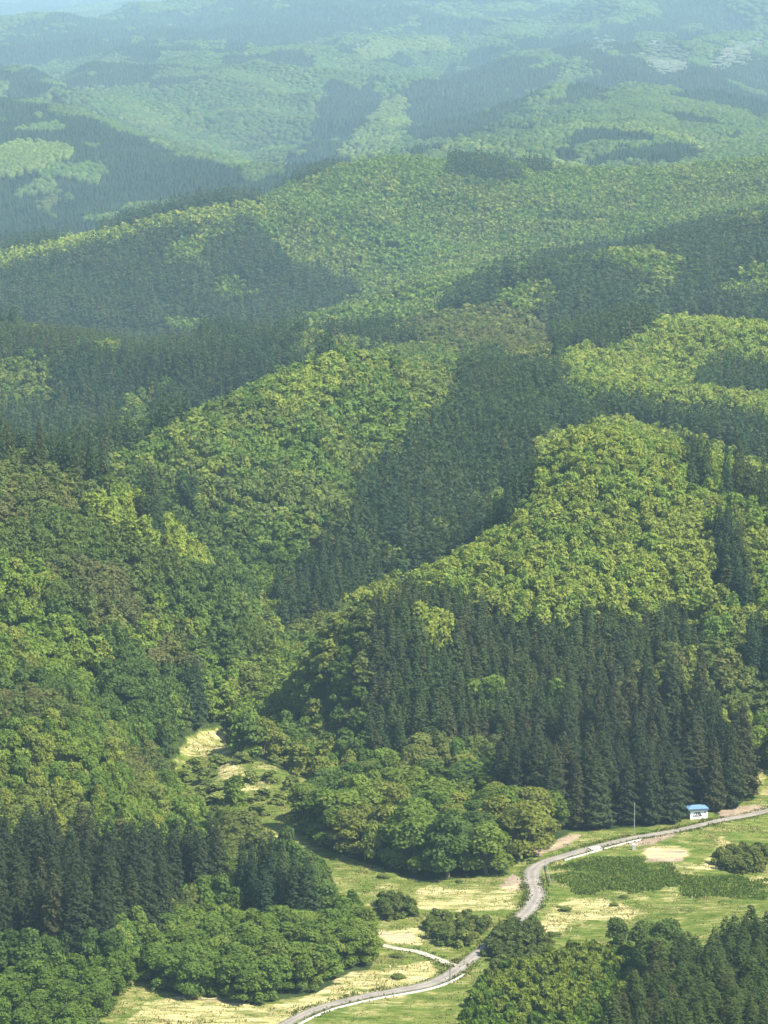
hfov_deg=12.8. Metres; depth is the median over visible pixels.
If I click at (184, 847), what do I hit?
cedar tree
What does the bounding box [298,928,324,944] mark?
broadleaf tree
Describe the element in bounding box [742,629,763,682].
cedar tree
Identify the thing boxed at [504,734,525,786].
cedar tree
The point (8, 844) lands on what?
cedar tree
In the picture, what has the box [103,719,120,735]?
broadleaf tree
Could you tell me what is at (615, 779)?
cedar tree
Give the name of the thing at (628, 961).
shrub
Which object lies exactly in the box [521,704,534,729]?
cedar tree
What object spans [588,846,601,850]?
culvert slab
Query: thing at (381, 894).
shrub
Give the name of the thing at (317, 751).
broadleaf tree
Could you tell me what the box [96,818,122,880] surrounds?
cedar tree
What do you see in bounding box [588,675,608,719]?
cedar tree
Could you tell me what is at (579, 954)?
shrub
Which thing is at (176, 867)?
cedar tree
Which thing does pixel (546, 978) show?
shrub
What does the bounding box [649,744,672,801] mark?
cedar tree
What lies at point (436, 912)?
shrub
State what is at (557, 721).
cedar tree
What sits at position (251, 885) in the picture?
cedar tree
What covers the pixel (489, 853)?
broadleaf tree
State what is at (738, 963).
cedar tree
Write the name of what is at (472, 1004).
shrub
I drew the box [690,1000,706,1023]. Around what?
cedar tree
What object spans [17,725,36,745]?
broadleaf tree
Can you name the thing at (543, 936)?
shrub
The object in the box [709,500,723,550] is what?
cedar tree
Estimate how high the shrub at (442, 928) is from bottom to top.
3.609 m
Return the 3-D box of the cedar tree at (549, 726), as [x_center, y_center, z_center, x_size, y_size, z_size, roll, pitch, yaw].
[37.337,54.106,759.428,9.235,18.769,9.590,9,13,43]
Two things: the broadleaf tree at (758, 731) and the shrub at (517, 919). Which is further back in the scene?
the broadleaf tree at (758, 731)
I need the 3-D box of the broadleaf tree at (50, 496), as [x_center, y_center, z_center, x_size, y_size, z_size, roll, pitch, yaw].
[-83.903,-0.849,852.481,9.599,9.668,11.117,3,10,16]
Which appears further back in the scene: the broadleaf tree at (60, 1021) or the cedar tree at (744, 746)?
the cedar tree at (744, 746)
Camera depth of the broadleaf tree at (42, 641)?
774.14 m
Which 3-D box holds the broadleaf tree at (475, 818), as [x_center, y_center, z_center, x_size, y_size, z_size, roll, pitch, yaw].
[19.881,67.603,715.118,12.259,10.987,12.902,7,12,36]
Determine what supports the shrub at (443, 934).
on the ground at (654, 850)
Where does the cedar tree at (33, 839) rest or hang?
on the ground at (654, 850)
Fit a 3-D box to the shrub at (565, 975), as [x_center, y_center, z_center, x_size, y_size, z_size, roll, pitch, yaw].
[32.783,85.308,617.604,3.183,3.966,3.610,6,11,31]
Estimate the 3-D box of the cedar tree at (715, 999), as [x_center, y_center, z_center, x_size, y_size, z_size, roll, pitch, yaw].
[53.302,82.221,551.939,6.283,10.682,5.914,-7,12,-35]
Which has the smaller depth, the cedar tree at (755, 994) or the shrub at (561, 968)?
the cedar tree at (755, 994)
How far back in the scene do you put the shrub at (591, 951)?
629.57 m
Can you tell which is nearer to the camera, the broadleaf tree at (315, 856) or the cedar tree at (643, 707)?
the broadleaf tree at (315, 856)
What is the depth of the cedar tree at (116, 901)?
635.08 m
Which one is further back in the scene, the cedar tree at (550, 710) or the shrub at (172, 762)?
the shrub at (172, 762)
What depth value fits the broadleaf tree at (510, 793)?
722.17 m
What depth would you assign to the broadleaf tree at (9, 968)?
613.95 m
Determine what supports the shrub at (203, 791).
on the ground at (654, 850)
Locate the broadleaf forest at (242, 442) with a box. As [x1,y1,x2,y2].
[0,0,767,1023]
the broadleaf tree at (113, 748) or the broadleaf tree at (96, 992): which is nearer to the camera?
the broadleaf tree at (96, 992)
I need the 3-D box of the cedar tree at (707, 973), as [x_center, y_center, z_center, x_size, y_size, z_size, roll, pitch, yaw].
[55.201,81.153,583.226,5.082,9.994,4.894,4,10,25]
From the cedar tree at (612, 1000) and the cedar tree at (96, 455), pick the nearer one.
the cedar tree at (612, 1000)
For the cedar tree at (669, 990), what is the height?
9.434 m
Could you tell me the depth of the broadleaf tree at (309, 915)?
650.37 m
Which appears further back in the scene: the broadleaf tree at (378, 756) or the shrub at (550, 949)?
the broadleaf tree at (378, 756)
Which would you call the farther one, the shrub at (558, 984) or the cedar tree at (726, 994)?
the shrub at (558, 984)
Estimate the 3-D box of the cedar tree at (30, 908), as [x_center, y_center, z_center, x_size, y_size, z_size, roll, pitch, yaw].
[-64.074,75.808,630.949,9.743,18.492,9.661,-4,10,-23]
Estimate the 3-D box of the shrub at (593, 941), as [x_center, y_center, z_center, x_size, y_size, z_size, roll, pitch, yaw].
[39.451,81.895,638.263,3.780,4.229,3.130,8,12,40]
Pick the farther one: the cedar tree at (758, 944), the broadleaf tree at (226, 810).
the broadleaf tree at (226, 810)
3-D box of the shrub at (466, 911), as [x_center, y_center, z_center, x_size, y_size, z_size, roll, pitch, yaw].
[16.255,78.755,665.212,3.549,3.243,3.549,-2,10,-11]
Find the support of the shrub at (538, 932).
on the ground at (654, 850)
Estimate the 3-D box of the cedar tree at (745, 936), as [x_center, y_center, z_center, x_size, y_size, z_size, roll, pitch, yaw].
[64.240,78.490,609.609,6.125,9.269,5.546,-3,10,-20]
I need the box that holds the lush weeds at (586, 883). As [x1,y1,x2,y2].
[548,855,767,900]
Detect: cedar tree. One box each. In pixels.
[0,818,19,883]
[1,896,22,931]
[3,832,17,862]
[4,844,30,910]
[7,876,29,928]
[11,824,26,873]
[15,811,32,854]
[16,874,51,936]
[17,811,50,869]
[18,804,31,834]
[20,844,38,887]
[20,858,32,894]
[28,805,54,851]
[29,857,47,917]
[31,419,48,463]
[33,840,47,874]
[35,872,68,938]
[38,854,67,921]
[39,822,65,878]
[41,815,54,848]
[42,844,62,889]
[45,807,62,839]
[52,814,63,844]
[52,848,74,893]
[52,875,77,935]
[54,836,70,863]
[56,872,95,961]
[59,434,70,466]
[60,825,81,874]
[61,830,79,853]
[63,851,98,914]
[67,836,81,858]
[68,800,99,853]
[77,859,97,936]
[79,819,96,865]
[79,838,95,866]
[80,440,88,476]
[82,852,101,896]
[84,806,101,848]
[86,877,118,945]
[89,837,99,871]
[91,444,98,475]
[91,840,121,912]
[92,857,127,919]
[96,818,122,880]
[106,837,123,895]
[111,840,129,878]
[116,821,129,848]
[119,865,149,921]
[120,818,137,849]
[120,839,148,904]
[125,822,140,856]
[131,857,162,930]
[132,826,155,874]
[137,853,150,874]
[140,819,153,848]
[143,827,156,862]
[144,463,164,528]
[144,861,155,899]
[148,819,161,855]
[150,852,176,921]
[151,836,173,894]
[153,856,177,902]
[163,818,188,888]
[165,829,185,892]
[177,834,200,882]
[182,817,200,856]
[183,828,215,882]
[185,656,208,721]
[204,818,227,864]
[206,828,229,876]
[234,838,249,908]
[242,849,260,911]
[246,843,256,891]
[248,837,269,904]
[251,867,278,912]
[263,831,277,899]
[272,839,293,906]
[282,855,306,909]
[291,863,306,894]
[295,855,321,912]
[321,567,339,614]
[481,502,495,534]
[488,491,501,518]
[490,742,511,785]
[496,716,518,774]
[499,482,514,526]
[501,732,515,771]
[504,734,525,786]
[510,733,532,786]
[514,711,528,746]
[518,712,531,754]
[518,725,550,787]
[520,727,535,762]
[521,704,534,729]
[528,689,552,735]
[530,719,544,763]
[537,745,569,826]
[538,737,552,772]
[539,714,558,750]
[541,700,555,730]
[545,741,567,802]
[553,689,580,749]
[554,713,561,740]
[555,733,576,803]
[558,681,580,738]
[562,729,581,798]
[563,704,582,755]
[565,759,589,827]
[574,732,596,792]
[577,752,617,827]
[578,720,596,756]
[579,697,595,739]
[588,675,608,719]
[589,695,610,732]
[589,728,596,751]
[591,716,606,743]
[593,705,614,749]
[593,730,618,817]
[599,991,622,1023]
[600,993,630,1023]
[602,740,624,806]
[605,671,621,713]
[605,1006,624,1023]
[606,697,620,740]
[610,755,642,823]
[615,698,633,747]
[615,723,630,773]
[619,992,631,1023]
[620,663,639,728]
[624,973,643,1011]
[625,713,647,750]
[625,732,652,812]
[626,707,643,763]
[630,985,644,1019]
[631,684,651,730]
[631,970,653,1002]
[631,989,647,1020]
[631,1004,645,1023]
[635,666,659,716]
[635,1008,650,1023]
[636,645,660,699]
[636,742,663,823]
[639,938,672,977]
[643,740,656,773]
[644,960,664,988]
[644,998,653,1022]
[645,690,669,739]
[646,720,659,748]
[646,971,666,998]
[646,989,658,1015]
[648,999,666,1023]
[649,703,671,748]
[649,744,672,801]
[650,985,666,1010]
[650,991,673,1020]
[651,752,686,822]
[653,702,668,749]
[657,1004,676,1023]
[658,648,687,734]
[658,655,672,703]
[663,984,680,1007]
[666,746,695,811]
[666,997,683,1018]
[667,703,686,747]
[668,971,683,983]
[669,717,684,755]
[671,961,689,989]
[671,975,684,996]
[671,997,686,1023]
[672,943,689,968]
[673,661,689,720]
[673,932,688,957]
[675,732,704,804]
[678,698,706,747]
[678,974,699,1002]
[680,994,691,1009]
[681,712,706,782]
[681,1008,697,1023]
[684,725,712,803]
[684,962,698,977]
[684,992,705,1015]
[685,701,711,758]
[685,991,698,1011]
[687,936,701,959]
[687,963,705,994]
[688,646,710,716]
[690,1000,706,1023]
[691,945,706,969]
[692,680,708,723]
[697,945,715,972]
[697,985,715,1002]
[697,993,709,1013]
[699,736,726,810]
[700,939,720,957]
[700,981,715,997]
[701,946,722,981]
[701,959,713,984]
[701,998,718,1023]
[704,685,718,746]
[706,989,723,1016]
[706,990,724,1023]
[707,716,728,767]
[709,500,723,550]
[710,689,724,729]
[710,957,726,988]
[711,718,732,780]
[711,939,726,956]
[711,960,729,990]
[715,951,730,968]
[715,977,729,993]
[717,947,728,964]
[717,977,738,1001]
[718,502,737,545]
[719,997,740,1023]
[720,723,748,806]
[720,915,743,952]
[720,971,737,989]
[722,935,735,960]
[722,966,738,982]
[722,985,732,1004]
[722,987,746,1013]
[722,1006,741,1023]
[723,540,742,580]
[724,986,747,1007]
[726,561,748,606]
[727,996,742,1016]
[728,698,763,796]
[729,518,745,571]
[730,943,750,984]
[730,1007,744,1023]
[731,436,749,489]
[731,938,749,965]
[735,927,751,951]
[736,569,755,607]
[738,916,751,935]
[738,954,754,983]
[738,956,759,979]
[738,978,749,1001]
[739,458,757,499]
[739,976,755,999]
[741,905,757,934]
[741,994,759,1023]
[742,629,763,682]
[743,971,755,983]
[744,1002,758,1023]
[745,947,767,972]
[745,985,759,1012]
[747,916,766,944]
[748,939,767,957]
[749,946,760,955]
[750,612,766,651]
[750,927,767,951]
[750,971,760,988]
[753,966,767,1002]
[756,949,767,980]
[756,1005,767,1023]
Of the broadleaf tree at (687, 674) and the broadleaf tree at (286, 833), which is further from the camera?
the broadleaf tree at (687, 674)
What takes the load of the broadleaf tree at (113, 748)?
on the ground at (654, 850)
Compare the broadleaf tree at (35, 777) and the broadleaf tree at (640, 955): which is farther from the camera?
the broadleaf tree at (35, 777)
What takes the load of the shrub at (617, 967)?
on the ground at (654, 850)
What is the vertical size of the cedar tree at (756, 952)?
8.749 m
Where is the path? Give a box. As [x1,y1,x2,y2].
[383,943,456,964]
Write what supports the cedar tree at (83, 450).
on the ground at (654, 850)
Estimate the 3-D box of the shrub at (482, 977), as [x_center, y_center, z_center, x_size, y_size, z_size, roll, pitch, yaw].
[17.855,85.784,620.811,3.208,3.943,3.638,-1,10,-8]
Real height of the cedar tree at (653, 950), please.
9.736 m
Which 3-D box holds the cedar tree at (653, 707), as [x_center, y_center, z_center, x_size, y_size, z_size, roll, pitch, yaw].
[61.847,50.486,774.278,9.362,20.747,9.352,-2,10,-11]
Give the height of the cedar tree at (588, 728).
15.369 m
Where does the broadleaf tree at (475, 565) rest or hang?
on the ground at (654, 850)
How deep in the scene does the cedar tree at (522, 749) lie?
743.47 m
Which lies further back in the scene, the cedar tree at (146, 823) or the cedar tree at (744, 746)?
the cedar tree at (744, 746)
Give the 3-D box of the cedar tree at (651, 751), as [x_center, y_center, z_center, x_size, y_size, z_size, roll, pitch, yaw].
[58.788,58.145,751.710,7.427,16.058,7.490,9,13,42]
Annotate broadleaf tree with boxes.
[0,688,17,704]
[0,715,21,733]
[0,788,15,806]
[0,804,19,826]
[0,929,18,972]
[0,981,22,1010]
[2,966,15,972]
[6,596,36,634]
[7,927,50,964]
[8,1011,35,1023]
[10,709,25,730]
[10,755,37,795]
[11,795,39,809]
[12,957,46,983]
[13,809,26,822]
[14,627,34,640]
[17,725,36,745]
[21,641,46,664]
[21,716,42,748]
[22,993,48,1011]
[23,688,48,700]
[23,733,37,754]
[23,765,48,788]
[26,811,51,827]
[30,635,53,654]
[31,666,55,689]
[32,490,62,508]
[32,734,62,761]
[33,571,59,604]
[36,718,59,760]
[39,934,48,940]
[40,707,60,728]
[40,936,59,966]
[44,984,66,1007]
[45,765,70,806]
[46,554,75,581]
[46,578,77,614]
[48,729,79,762]
[49,697,72,708]
[49,700,67,710]
[49,761,70,775]
[49,987,78,1006]
[50,812,67,829]
[52,1005,78,1020]
[53,964,78,979]
[53,979,82,994]
[53,1017,76,1023]
[54,614,78,654]
[58,806,77,819]
[60,708,79,721]
[61,779,83,806]
[61,828,79,843]
[61,1001,84,1016]
[65,816,80,835]
[66,761,89,797]
[67,737,89,762]
[67,770,90,805]
[70,801,96,816]
[76,926,104,966]
[78,755,99,784]
[78,966,106,980]
[80,705,95,717]
[80,708,93,714]
[80,771,110,803]
[82,723,103,743]
[82,815,101,835]
[83,983,113,1017]
[89,975,118,1004]
[96,928,131,960]
[97,697,115,720]
[98,957,129,994]
[101,736,124,761]
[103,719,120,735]
[104,786,125,816]
[109,951,137,986]
[112,818,130,836]
[112,925,137,961]
[113,761,134,795]
[113,913,135,928]
[114,794,137,812]
[115,676,150,708]
[116,804,139,833]
[119,742,136,767]
[119,925,142,954]
[121,940,145,973]
[123,659,157,689]
[125,699,156,731]
[128,905,148,948]
[131,760,150,771]
[132,772,152,788]
[136,947,164,978]
[137,801,155,821]
[142,797,156,810]
[143,770,163,788]
[147,784,171,809]
[148,954,180,989]
[152,757,175,769]
[152,814,165,825]
[159,769,187,791]
[159,807,172,814]
[159,912,182,929]
[160,773,183,792]
[163,813,184,853]
[163,924,196,933]
[165,944,183,977]
[166,558,198,592]
[167,787,177,795]
[167,792,175,808]
[171,797,187,814]
[174,951,202,997]
[176,651,205,669]
[176,887,194,908]
[177,803,200,817]
[178,805,193,817]
[180,911,203,924]
[182,943,210,977]
[192,875,216,903]
[193,818,212,829]
[198,912,229,925]
[212,873,235,904]
[212,934,233,951]
[216,806,243,821]
[224,953,249,986]
[225,592,252,625]
[225,863,246,885]
[229,911,246,923]
[229,945,253,954]
[230,851,242,862]
[230,921,264,938]
[234,712,261,736]
[237,662,266,697]
[237,933,261,955]
[243,950,258,963]
[247,717,282,758]
[257,941,276,958]
[260,838,278,852]
[274,825,296,851]
[274,859,290,881]
[275,851,289,858]
[278,671,308,711]
[278,728,302,761]
[282,780,318,828]
[284,732,314,763]
[291,849,313,862]
[295,646,319,675]
[295,775,339,814]
[295,909,319,921]
[296,787,331,838]
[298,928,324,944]
[303,790,368,842]
[306,741,323,766]
[306,755,335,777]
[306,854,332,875]
[307,860,323,877]
[308,878,337,911]
[312,803,349,844]
[313,857,328,874]
[321,769,351,789]
[321,908,347,925]
[328,808,367,856]
[330,765,343,771]
[338,930,368,965]
[339,761,365,775]
[340,774,372,789]
[344,802,377,850]
[347,925,379,957]
[349,785,384,805]
[358,760,375,772]
[362,803,396,852]
[365,769,384,786]
[366,762,383,774]
[370,747,399,763]
[374,781,396,804]
[376,806,423,868]
[380,752,400,767]
[380,816,442,872]
[381,766,410,785]
[382,782,411,805]
[391,765,429,786]
[394,816,443,868]
[399,797,433,808]
[400,743,423,761]
[403,732,434,753]
[405,784,421,797]
[410,804,438,816]
[416,777,447,795]
[418,812,428,817]
[420,759,446,778]
[420,785,453,804]
[422,812,471,877]
[431,793,455,811]
[432,784,458,791]
[437,567,456,599]
[439,804,466,812]
[439,807,465,816]
[444,779,477,797]
[445,753,475,777]
[446,758,489,789]
[449,791,468,804]
[449,819,477,868]
[457,822,515,873]
[459,542,479,553]
[459,810,497,856]
[461,799,484,811]
[466,550,490,559]
[467,789,480,799]
[473,560,502,587]
[473,820,508,867]
[474,793,511,838]
[475,785,502,799]
[476,774,505,791]
[479,757,499,773]
[480,674,507,710]
[487,781,504,785]
[496,785,526,834]
[498,802,548,858]
[504,799,556,849]
[506,785,528,797]
[516,785,561,832]
[548,789,570,831]
[559,577,582,590]
[605,917,634,950]
[614,562,638,598]
[626,919,653,957]
[629,934,653,968]
[630,595,661,627]
[632,944,657,976]
[633,929,655,961]
[636,937,675,971]
[645,923,656,930]
[652,917,685,947]
[654,641,687,677]
[665,664,690,691]
[674,679,688,712]
[684,561,711,588]
[691,488,710,502]
[726,699,750,731]
[727,692,759,719]
[728,633,754,661]
[744,460,757,471]
[746,725,767,763]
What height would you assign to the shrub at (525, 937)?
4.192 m
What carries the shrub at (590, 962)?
on the ground at (654, 850)
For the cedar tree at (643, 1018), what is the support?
on the ground at (654, 850)
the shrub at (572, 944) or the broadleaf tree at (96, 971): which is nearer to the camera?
the broadleaf tree at (96, 971)
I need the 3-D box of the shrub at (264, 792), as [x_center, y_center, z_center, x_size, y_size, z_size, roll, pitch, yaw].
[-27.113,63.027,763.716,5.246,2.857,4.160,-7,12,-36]
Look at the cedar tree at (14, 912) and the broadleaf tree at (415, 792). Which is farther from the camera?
the broadleaf tree at (415, 792)
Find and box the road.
[278,808,767,1023]
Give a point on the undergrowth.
(469, 919)
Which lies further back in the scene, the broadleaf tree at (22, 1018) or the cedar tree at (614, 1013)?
the broadleaf tree at (22, 1018)
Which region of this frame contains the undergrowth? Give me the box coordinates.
[199,755,767,1023]
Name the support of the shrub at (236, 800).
on the ground at (654, 850)
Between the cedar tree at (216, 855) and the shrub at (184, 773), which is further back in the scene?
the shrub at (184, 773)
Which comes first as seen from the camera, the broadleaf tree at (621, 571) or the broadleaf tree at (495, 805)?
the broadleaf tree at (495, 805)
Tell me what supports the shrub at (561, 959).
on the ground at (654, 850)
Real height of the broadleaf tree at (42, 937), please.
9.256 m
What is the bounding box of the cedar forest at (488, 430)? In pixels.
[0,0,767,1023]
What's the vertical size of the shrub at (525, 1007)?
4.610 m
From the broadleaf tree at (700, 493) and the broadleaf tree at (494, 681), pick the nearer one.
the broadleaf tree at (494, 681)
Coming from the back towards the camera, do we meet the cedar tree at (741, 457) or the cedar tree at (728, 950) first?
the cedar tree at (741, 457)
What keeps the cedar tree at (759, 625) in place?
on the ground at (654, 850)
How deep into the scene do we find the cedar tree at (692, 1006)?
550.91 m
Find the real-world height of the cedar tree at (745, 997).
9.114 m
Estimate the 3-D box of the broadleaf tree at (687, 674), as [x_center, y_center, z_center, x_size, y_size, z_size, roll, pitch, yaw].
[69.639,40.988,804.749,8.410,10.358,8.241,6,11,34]
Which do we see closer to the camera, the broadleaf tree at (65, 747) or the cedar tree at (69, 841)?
the cedar tree at (69, 841)
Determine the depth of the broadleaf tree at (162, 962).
620.52 m
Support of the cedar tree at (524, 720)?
on the ground at (654, 850)
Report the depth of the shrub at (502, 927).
649.48 m
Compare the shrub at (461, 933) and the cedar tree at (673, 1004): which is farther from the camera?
the shrub at (461, 933)
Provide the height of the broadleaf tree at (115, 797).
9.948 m
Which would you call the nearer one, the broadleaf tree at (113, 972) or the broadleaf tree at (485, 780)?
the broadleaf tree at (113, 972)
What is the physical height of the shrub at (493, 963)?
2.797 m
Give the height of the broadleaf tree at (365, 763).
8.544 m
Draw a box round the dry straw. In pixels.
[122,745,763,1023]
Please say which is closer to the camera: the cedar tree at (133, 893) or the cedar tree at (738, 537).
the cedar tree at (133, 893)
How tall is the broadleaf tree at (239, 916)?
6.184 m
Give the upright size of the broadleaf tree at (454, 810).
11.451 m
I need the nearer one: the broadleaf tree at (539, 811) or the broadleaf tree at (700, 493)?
the broadleaf tree at (539, 811)
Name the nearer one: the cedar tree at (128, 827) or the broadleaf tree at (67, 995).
the broadleaf tree at (67, 995)
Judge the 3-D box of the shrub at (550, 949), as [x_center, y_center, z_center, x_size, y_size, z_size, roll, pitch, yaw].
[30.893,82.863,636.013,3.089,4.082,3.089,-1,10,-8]
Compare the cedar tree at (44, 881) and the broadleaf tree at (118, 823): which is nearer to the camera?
the cedar tree at (44, 881)
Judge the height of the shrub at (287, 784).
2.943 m
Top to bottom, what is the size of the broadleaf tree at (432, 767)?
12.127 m
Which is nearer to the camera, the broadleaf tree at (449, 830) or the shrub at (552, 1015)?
the shrub at (552, 1015)
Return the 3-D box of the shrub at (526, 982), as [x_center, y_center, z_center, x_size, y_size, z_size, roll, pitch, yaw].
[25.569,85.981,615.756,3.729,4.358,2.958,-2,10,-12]
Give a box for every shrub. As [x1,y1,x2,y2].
[169,759,177,767]
[176,768,194,781]
[183,757,205,769]
[185,784,193,792]
[191,785,212,796]
[196,767,217,779]
[204,791,228,802]
[207,753,228,768]
[207,779,227,792]
[219,791,248,802]
[231,751,254,764]
[237,794,255,805]
[237,805,254,811]
[240,769,261,783]
[249,803,271,815]
[254,787,271,800]
[261,769,282,783]
[268,791,288,805]
[282,779,298,790]
[373,891,385,905]
[379,902,391,916]
[383,897,393,906]
[385,889,399,902]
[392,902,406,918]
[399,894,417,910]
[402,902,419,917]
[405,897,418,914]
[421,913,438,926]
[422,918,436,929]
[425,922,438,938]
[430,908,442,918]
[434,930,454,944]
[435,926,449,941]
[441,909,455,920]
[442,916,454,924]
[452,929,471,947]
[454,915,465,930]
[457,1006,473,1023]
[461,909,472,915]
[463,988,482,1004]
[466,923,480,937]
[467,999,476,1017]
[467,1018,481,1023]
[470,1003,488,1018]
[474,974,490,991]
[475,917,488,931]
[476,981,488,992]
[476,993,485,1004]
[476,1007,487,1018]
[479,940,493,955]
[483,987,495,999]
[483,992,491,1003]
[484,929,502,940]
[484,967,493,977]
[484,976,499,987]
[487,1004,494,1015]
[487,1017,495,1023]
[489,958,500,971]
[490,997,502,1014]
[490,1012,501,1018]
[491,939,503,953]
[491,946,502,958]
[491,980,503,998]
[492,924,507,932]
[493,970,501,979]
[494,987,504,1004]
[496,953,506,959]
[496,959,509,972]
[497,940,515,956]
[497,994,509,1009]
[499,931,512,941]
[500,974,508,986]
[500,1009,513,1023]
[502,982,516,1000]
[503,918,516,925]
[503,946,513,957]
[503,967,512,977]
[503,1000,515,1010]
[504,972,512,981]
[506,924,522,940]
[507,990,517,1002]
[507,1006,518,1023]
[509,957,517,970]
[510,916,520,922]
[511,968,516,980]
[512,969,528,987]
[512,1012,527,1023]
[513,931,533,951]
[513,974,525,987]
[513,988,528,1010]
[515,921,528,932]
[515,954,530,968]
[515,956,528,969]
[515,999,523,1011]
[516,944,526,954]
[518,978,532,988]
[518,1016,526,1023]
[519,962,537,976]
[519,1002,531,1012]
[521,996,530,1011]
[523,963,535,980]
[524,920,536,932]
[525,986,536,997]
[526,1010,537,1023]
[527,944,537,950]
[528,957,539,973]
[529,915,537,921]
[529,955,542,969]
[529,983,538,988]
[530,952,539,956]
[530,995,541,1011]
[532,973,541,984]
[533,989,542,997]
[534,920,545,932]
[534,924,544,937]
[535,928,542,943]
[535,944,546,956]
[537,958,553,972]
[537,961,548,975]
[537,999,551,1019]
[537,1014,548,1023]
[538,932,548,943]
[538,941,547,950]
[539,964,548,976]
[539,974,552,989]
[539,982,546,990]
[542,986,555,999]
[544,947,555,953]
[544,993,557,1013]
[544,1013,557,1019]
[545,1016,555,1023]
[546,962,556,976]
[547,952,556,964]
[547,1006,560,1019]
[550,978,557,986]
[552,972,561,980]
[552,981,567,989]
[553,948,560,964]
[554,987,561,994]
[556,948,573,966]
[556,956,566,972]
[556,1002,572,1020]
[557,963,566,973]
[557,993,569,1004]
[557,1006,574,1021]
[558,972,572,986]
[559,986,567,995]
[560,977,574,989]
[562,959,572,970]
[564,939,580,951]
[564,1012,575,1022]
[565,989,576,996]
[566,956,575,966]
[568,995,582,1011]
[569,970,576,979]
[569,1015,581,1022]
[571,986,581,997]
[572,949,583,962]
[572,962,583,977]
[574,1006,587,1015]
[575,949,586,961]
[575,975,583,988]
[576,979,592,989]
[577,944,587,952]
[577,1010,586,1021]
[578,964,588,976]
[579,993,588,998]
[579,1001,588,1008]
[581,986,591,993]
[582,939,589,948]
[582,952,590,963]
[583,974,589,979]
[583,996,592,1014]
[584,948,597,963]
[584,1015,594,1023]
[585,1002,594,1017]
[586,958,596,972]
[587,967,596,979]
[587,984,595,992]
[588,939,599,945]
[588,943,596,950]
[588,990,599,1001]
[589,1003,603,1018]
[591,953,603,963]
[591,969,600,980]
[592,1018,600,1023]
[593,963,603,971]
[593,979,602,996]
[594,983,609,1001]
[595,943,607,957]
[597,971,607,983]
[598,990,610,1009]
[599,959,610,967]
[601,965,612,981]
[601,977,614,996]
[604,949,611,959]
[605,975,617,991]
[606,960,615,971]
[607,947,616,955]
[608,952,615,960]
[613,954,624,966]
[613,979,627,986]
[614,960,622,980]
[614,984,621,994]
[615,972,622,980]
[616,945,633,955]
[620,984,626,997]
[621,948,632,956]
[621,957,633,971]
[623,966,635,979]
[710,848,725,864]
[721,854,740,871]
[726,843,735,854]
[730,854,743,868]
[739,840,748,851]
[741,857,757,872]
[750,846,760,859]
[751,855,765,871]
[753,841,763,853]
[757,854,767,865]
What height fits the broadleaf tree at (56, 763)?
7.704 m
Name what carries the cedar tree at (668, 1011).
on the ground at (654, 850)
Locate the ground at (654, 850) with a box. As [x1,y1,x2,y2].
[0,0,767,1023]
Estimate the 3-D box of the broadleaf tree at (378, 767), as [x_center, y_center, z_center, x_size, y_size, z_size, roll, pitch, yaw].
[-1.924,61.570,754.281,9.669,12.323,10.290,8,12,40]
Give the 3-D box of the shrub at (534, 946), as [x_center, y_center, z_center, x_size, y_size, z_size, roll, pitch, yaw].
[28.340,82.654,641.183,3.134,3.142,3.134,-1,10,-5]
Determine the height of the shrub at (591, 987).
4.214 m
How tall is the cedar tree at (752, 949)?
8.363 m
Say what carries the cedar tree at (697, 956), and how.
on the ground at (654, 850)
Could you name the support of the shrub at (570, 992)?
on the ground at (654, 850)
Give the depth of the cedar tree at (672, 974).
589.04 m
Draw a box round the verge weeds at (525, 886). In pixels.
[276,806,767,1023]
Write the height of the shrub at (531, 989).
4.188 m
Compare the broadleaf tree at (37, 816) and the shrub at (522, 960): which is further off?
the broadleaf tree at (37, 816)
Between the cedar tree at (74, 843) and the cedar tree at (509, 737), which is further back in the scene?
the cedar tree at (509, 737)
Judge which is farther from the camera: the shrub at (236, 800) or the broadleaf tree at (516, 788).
the shrub at (236, 800)
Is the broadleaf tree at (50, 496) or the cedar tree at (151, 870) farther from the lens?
the broadleaf tree at (50, 496)
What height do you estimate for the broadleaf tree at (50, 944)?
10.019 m
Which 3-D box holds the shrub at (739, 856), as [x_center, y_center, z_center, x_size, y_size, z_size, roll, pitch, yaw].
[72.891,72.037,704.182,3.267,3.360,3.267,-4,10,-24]
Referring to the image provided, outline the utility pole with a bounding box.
[634,802,634,833]
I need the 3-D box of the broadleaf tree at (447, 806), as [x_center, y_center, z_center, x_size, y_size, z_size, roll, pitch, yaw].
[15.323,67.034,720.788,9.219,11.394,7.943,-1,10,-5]
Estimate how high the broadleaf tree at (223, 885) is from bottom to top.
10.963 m
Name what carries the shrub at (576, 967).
on the ground at (654, 850)
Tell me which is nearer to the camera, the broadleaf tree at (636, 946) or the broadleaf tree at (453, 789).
the broadleaf tree at (636, 946)
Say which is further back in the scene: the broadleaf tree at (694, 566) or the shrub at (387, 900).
the broadleaf tree at (694, 566)
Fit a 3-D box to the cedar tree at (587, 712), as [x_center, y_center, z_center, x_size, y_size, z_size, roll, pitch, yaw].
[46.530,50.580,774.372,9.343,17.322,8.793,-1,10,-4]
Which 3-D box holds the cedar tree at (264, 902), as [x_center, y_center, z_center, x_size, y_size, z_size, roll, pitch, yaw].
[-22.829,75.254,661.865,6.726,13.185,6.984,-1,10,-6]
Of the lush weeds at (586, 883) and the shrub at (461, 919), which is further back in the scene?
the lush weeds at (586, 883)
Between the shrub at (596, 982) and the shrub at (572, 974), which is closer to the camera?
the shrub at (596, 982)
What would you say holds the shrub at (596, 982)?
on the ground at (654, 850)
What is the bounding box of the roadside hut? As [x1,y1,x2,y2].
[686,805,708,819]
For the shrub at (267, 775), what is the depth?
776.78 m

